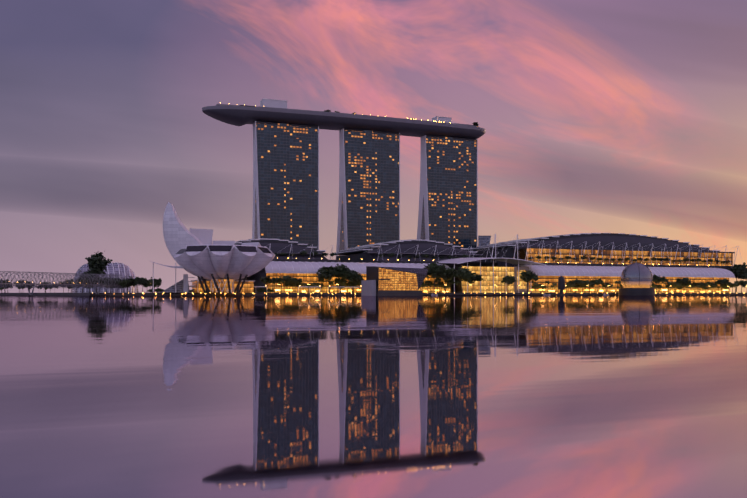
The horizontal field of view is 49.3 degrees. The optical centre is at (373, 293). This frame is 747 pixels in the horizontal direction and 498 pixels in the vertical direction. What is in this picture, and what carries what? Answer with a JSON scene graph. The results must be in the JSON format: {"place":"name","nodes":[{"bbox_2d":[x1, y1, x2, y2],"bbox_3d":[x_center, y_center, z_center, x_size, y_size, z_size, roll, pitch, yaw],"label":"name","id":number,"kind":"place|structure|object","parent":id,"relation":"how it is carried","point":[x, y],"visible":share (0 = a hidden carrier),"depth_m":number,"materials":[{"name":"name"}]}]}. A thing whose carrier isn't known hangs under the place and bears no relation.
{"place":"outdoors","nodes":[
{"label":"outdoors","id":0,"kind":"place"},
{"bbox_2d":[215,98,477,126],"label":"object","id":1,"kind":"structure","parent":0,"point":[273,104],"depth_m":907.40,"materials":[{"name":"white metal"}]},
{"bbox_2d":[0,295,746,497],"bbox_3d":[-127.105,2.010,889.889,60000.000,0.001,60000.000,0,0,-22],"label":"water","id":2,"kind":"structure","parent":0,"point":[537,396],"depth_m":15.83,"materials":[{"name":"purple liquid"}]},
{"bbox_2d":[0,271,125,295],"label":"pedestrian bridge","id":3,"kind":"structure","parent":2,"relation":"in","point":[67,285],"depth_m":576.97,"materials":[{"name":"metal"}]},
{"bbox_2d":[361,266,427,295],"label":"crystal pavilion","id":4,"kind":"structure","parent":2,"relation":"in","point":[389,281],"depth_m":652.79,"materials":[{"name":"grey"}]},
{"bbox_2d":[89,291,746,295],"bbox_3d":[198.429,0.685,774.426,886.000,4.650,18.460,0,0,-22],"label":"waterfront boardwalk","id":5,"kind":"structure","parent":2,"relation":"in","point":[422,294],"depth_m":723.82,"materials":[{"name":"wood"}]},
{"bbox_2d":[92,284,746,293],"bbox_3d":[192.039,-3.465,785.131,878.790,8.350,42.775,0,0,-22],"label":"promenade lamps","id":6,"kind":"object","parent":5,"relation":"on","point":[542,289],"visible":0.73,"depth_m":777.29,"materials":[{"name":"metal"}]},
{"bbox_2d":[431,293,608,295],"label":"moored boats","id":7,"kind":"object","parent":2,"relation":"on","point":[433,294],"visible":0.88,"depth_m":751.24,"materials":[{"name":"metal"}]},
{"bbox_2d":[555,276,567,294],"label":"lantern sculpture","id":8,"kind":"object","parent":2,"relation":"in","point":[561,283],"visible":1,"depth_m":740.20,"materials":[{"name":"metal"}]},
{"bbox_2d":[613,263,654,294],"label":"glass sphere pavilion","id":9,"kind":"structure","parent":2,"relation":"in","point":[636,278],"depth_m":761.36,"materials":[{"name":"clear glass"}]},
{"bbox_2d":[0,293,746,295],"bbox_3d":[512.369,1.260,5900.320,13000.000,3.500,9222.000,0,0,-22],"label":"ground","id":10,"kind":"structure","parent":0,"point":[76,294],"depth_m":688.21,"materials":[{"name":"black concrete"}]},
{"bbox_2d":[72,264,88,291],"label":"dome","id":11,"kind":"structure","parent":10,"relation":"on","point":[84,268],"depth_m":1199.23,"materials":[{"name":"white glass"}]},
{"bbox_2d":[79,270,98,292],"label":"headland tree","id":12,"kind":"object","parent":10,"relation":"on","point":[86,273],"visible":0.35,"depth_m":688.00,"materials":[{"name":"green plant"}]},
{"bbox_2d":[85,251,112,292],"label":"tree","id":13,"kind":"object","parent":10,"relation":"on","point":[97,263],"visible":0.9,"depth_m":680.23,"materials":[{"name":"green plant"}]},
{"bbox_2d":[72,262,137,292],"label":"domed conservatory","id":14,"kind":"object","parent":10,"relation":"on","point":[119,269],"depth_m":1110.37,"materials":[{"name":"white glass"}]},
{"bbox_2d":[97,276,114,292],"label":"headland tree","id":15,"kind":"object","parent":10,"relation":"on","point":[103,281],"visible":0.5,"depth_m":683.93,"materials":[{"name":"green plant"}]},
{"bbox_2d":[118,280,129,291],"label":"headland tree","id":16,"kind":"object","parent":10,"relation":"on","point":[123,283],"visible":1,"depth_m":631.08,"materials":[{"name":"green plant"}]},
{"bbox_2d":[121,276,131,292],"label":"headland tree","id":17,"kind":"object","parent":10,"relation":"on","point":[130,284],"visible":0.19,"depth_m":649.08,"materials":[{"name":"green plant"}]},
{"bbox_2d":[128,277,143,292],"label":"headland tree","id":18,"kind":"object","parent":10,"relation":"on","point":[134,281],"visible":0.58,"depth_m":645.67,"materials":[{"name":"green plant"}]},
{"bbox_2d":[137,278,147,290],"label":"headland tree","id":19,"kind":"object","parent":10,"relation":"on","point":[142,282],"visible":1,"depth_m":635.73,"materials":[{"name":"green plant"}]},
{"bbox_2d":[147,281,159,292],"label":"headland tree","id":20,"kind":"object","parent":10,"relation":"on","point":[149,283],"visible":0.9,"depth_m":640.38,"materials":[{"name":"green plant"}]},
{"bbox_2d":[149,277,161,290],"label":"headland tree","id":21,"kind":"object","parent":10,"relation":"on","point":[157,280],"visible":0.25,"depth_m":663.25,"materials":[{"name":"green plant"}]},
{"bbox_2d":[151,261,183,292],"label":"mast structure","id":22,"kind":"object","parent":10,"relation":"on","point":[175,266],"visible":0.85,"depth_m":619.95,"materials":[{"name":"grey metal"}]},
{"bbox_2d":[160,280,189,292],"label":"building","id":23,"kind":"structure","parent":10,"relation":"on","point":[179,287],"depth_m":627.77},
{"bbox_2d":[183,274,254,292],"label":"museum base","id":24,"kind":"object","parent":10,"relation":"on","point":[213,285],"visible":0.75,"depth_m":624.96,"materials":[{"name":"glass"}]},
{"bbox_2d":[163,202,274,279],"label":"lotus-shaped museum","id":25,"kind":"structure","parent":24,"relation":"on","point":[195,252],"depth_m":612.78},
{"bbox_2d":[260,276,277,284],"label":"promenade tree","id":26,"kind":"object","parent":10,"relation":"on","point":[266,280],"visible":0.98,"depth_m":676.59,"materials":[{"name":"green plant"}]},
{"bbox_2d":[189,285,360,292],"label":"plaza light gantries","id":27,"kind":"object","parent":10,"relation":"on","point":[298,287],"visible":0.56,"depth_m":673.68,"materials":[{"name":"white metal"}]},
{"bbox_2d":[276,275,293,291],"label":"promenade tree","id":28,"kind":"object","parent":10,"relation":"on","point":[285,279],"visible":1,"depth_m":683.38,"materials":[{"name":"green plant"}]},
{"bbox_2d":[252,121,318,249],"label":"hotel tower","id":29,"kind":"structure","parent":10,"relation":"on","point":[285,181],"depth_m":902.53,"materials":[{"name":"grey glass"}]},
{"bbox_2d":[202,106,485,138],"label":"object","id":30,"kind":"structure","parent":29,"relation":"on","point":[237,115],"depth_m":917.28,"materials":[{"name":"grey metal"}]},
{"bbox_2d":[285,278,301,284],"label":"promenade tree","id":31,"kind":"object","parent":10,"relation":"on","point":[297,281],"visible":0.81,"depth_m":689.27,"materials":[{"name":"green plant"}]},
{"bbox_2d":[309,282,320,290],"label":"promenade tree","id":32,"kind":"object","parent":10,"relation":"on","point":[315,285],"visible":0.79,"depth_m":693.80,"materials":[{"name":"green plant"}]},
{"bbox_2d":[316,266,339,290],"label":"tree","id":33,"kind":"object","parent":10,"relation":"on","point":[327,273],"visible":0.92,"depth_m":694.88,"materials":[{"name":"green plant"}]},
{"bbox_2d":[334,278,346,285],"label":"promenade tree","id":34,"kind":"object","parent":10,"relation":"on","point":[341,282],"visible":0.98,"depth_m":702.97,"materials":[{"name":"green plant"}]},
{"bbox_2d":[331,264,355,292],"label":"tree","id":35,"kind":"object","parent":10,"relation":"on","point":[342,270],"visible":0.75,"depth_m":696.27,"materials":[{"name":"green plant"}]},
{"bbox_2d":[348,282,357,292],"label":"promenade tree","id":36,"kind":"object","parent":10,"relation":"on","point":[352,284],"visible":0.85,"depth_m":705.91,"materials":[{"name":"green plant"}]},
{"bbox_2d":[346,271,362,292],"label":"tree","id":37,"kind":"object","parent":10,"relation":"on","point":[354,276],"visible":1,"depth_m":699.29,"materials":[{"name":"green plant"}]},
{"bbox_2d":[336,128,399,255],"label":"hotel tower","id":38,"kind":"structure","parent":10,"relation":"on","point":[369,191],"depth_m":940.42,"materials":[{"name":"grey glass"}]},
{"bbox_2d":[426,281,436,288],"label":"promenade tree","id":39,"kind":"object","parent":10,"relation":"on","point":[431,284],"visible":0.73,"depth_m":745.53,"materials":[{"name":"green plant"}]},
{"bbox_2d":[424,261,446,290],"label":"tree","id":40,"kind":"object","parent":10,"relation":"on","point":[434,270],"visible":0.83,"depth_m":727.48,"materials":[{"name":"green plant"}]},
{"bbox_2d":[417,135,477,251],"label":"hotel tower","id":41,"kind":"structure","parent":10,"relation":"on","point":[448,205],"depth_m":980.15,"materials":[{"name":"grey glass"}]},
{"bbox_2d":[478,236,490,245],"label":"building","id":42,"kind":"structure","parent":41,"relation":"attached to","point":[483,240],"depth_m":960.86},
{"bbox_2d":[437,267,457,290],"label":"tree","id":43,"kind":"object","parent":10,"relation":"on","point":[448,273],"visible":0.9,"depth_m":737.28,"materials":[{"name":"green plant"}]},
{"bbox_2d":[444,279,460,292],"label":"promenade tree","id":44,"kind":"object","parent":10,"relation":"on","point":[451,282],"visible":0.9,"depth_m":745.89,"materials":[{"name":"green plant"}]},
{"bbox_2d":[453,267,475,292],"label":"tree","id":45,"kind":"object","parent":10,"relation":"on","point":[464,274],"visible":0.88,"depth_m":738.33,"materials":[{"name":"green plant"}]},
{"bbox_2d":[200,233,740,279],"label":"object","id":46,"kind":"structure","parent":10,"relation":"on","point":[617,246],"depth_m":853.53,"materials":[{"name":"white metal"}]},
{"bbox_2d":[466,272,482,292],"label":"tree","id":47,"kind":"object","parent":10,"relation":"on","point":[478,277],"visible":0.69,"depth_m":749.98,"materials":[{"name":"green plant"}]},
{"bbox_2d":[247,272,729,292],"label":"shopping mall","id":48,"kind":"structure","parent":10,"relation":"on","point":[306,278],"depth_m":798.38,"materials":[{"name":"grey"}]},
{"bbox_2d":[265,258,734,277],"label":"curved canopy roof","id":49,"kind":"structure","parent":48,"relation":"on","point":[314,267],"depth_m":803.55,"materials":[{"name":"white metal"}]},
{"bbox_2d":[438,258,544,292],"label":"entrance pavilion","id":50,"kind":"structure","parent":10,"relation":"on","point":[493,276],"depth_m":765.37,"materials":[{"name":"grey"}]},
{"bbox_2d":[501,275,516,292],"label":"tree","id":51,"kind":"object","parent":10,"relation":"on","point":[508,280],"visible":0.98,"depth_m":763.03,"materials":[{"name":"green plant"}]},
{"bbox_2d":[520,270,538,292],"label":"tree","id":52,"kind":"object","parent":10,"relation":"on","point":[527,276],"visible":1,"depth_m":771.04,"materials":[{"name":"green plant"}]},
{"bbox_2d":[565,283,575,287],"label":"promenade tree","id":53,"kind":"object","parent":10,"relation":"on","point":[569,285],"visible":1,"depth_m":793.55,"materials":[{"name":"green plant"}]},
{"bbox_2d":[568,279,582,291],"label":"promenade tree","id":54,"kind":"object","parent":10,"relation":"on","point":[578,282],"visible":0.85,"depth_m":798.72,"materials":[{"name":"green plant"}]},
{"bbox_2d":[581,280,590,292],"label":"promenade tree","id":55,"kind":"object","parent":10,"relation":"on","point":[587,283],"visible":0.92,"depth_m":799.43,"materials":[{"name":"green plant"}]},
{"bbox_2d":[590,278,603,292],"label":"promenade tree","id":56,"kind":"object","parent":10,"relation":"on","point":[598,281],"visible":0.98,"depth_m":808.47,"materials":[{"name":"green plant"}]},
{"bbox_2d":[602,283,610,292],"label":"promenade tree","id":57,"kind":"object","parent":10,"relation":"on","point":[606,285],"visible":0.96,"depth_m":812.60,"materials":[{"name":"green plant"}]},
{"bbox_2d":[652,274,668,292],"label":"tree","id":58,"kind":"object","parent":10,"relation":"on","point":[656,279],"visible":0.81,"depth_m":830.21,"materials":[{"name":"green plant"}]},
{"bbox_2d":[671,282,681,291],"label":"promenade tree","id":59,"kind":"object","parent":10,"relation":"on","point":[676,284],"visible":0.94,"depth_m":845.69,"materials":[{"name":"green plant"}]},
{"bbox_2d":[675,277,691,292],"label":"tree","id":60,"kind":"object","parent":10,"relation":"on","point":[687,281],"visible":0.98,"depth_m":844.80,"materials":[{"name":"green plant"}]},
{"bbox_2d":[698,282,707,292],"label":"promenade tree","id":61,"kind":"object","parent":10,"relation":"on","point":[702,285],"visible":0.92,"depth_m":857.80,"materials":[{"name":"green plant"}]},
{"bbox_2d":[703,281,714,292],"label":"promenade tree","id":62,"kind":"object","parent":10,"relation":"on","point":[708,283],"visible":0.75,"depth_m":858.06,"materials":[{"name":"green plant"}]},
{"bbox_2d":[714,278,729,292],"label":"promenade tree","id":63,"kind":"object","parent":10,"relation":"on","point":[722,282],"visible":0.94,"depth_m":865.50,"materials":[{"name":"green plant"}]},
{"bbox_2d":[720,284,731,287],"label":"promenade tree","id":64,"kind":"object","parent":10,"relation":"on","point":[728,286],"visible":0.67,"depth_m":873.21,"materials":[{"name":"green plant"}]},
{"bbox_2d":[727,262,746,292],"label":"grove tree","id":65,"kind":"object","parent":10,"relation":"on","point":[738,270],"visible":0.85,"depth_m":908.42,"materials":[{"name":"green plant"}]},
{"bbox_2d":[734,280,746,292],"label":"grove tree","id":66,"kind":"object","parent":10,"relation":"on","point":[742,283],"visible":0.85,"depth_m":882.92,"materials":[{"name":"green plant"}]}
]}

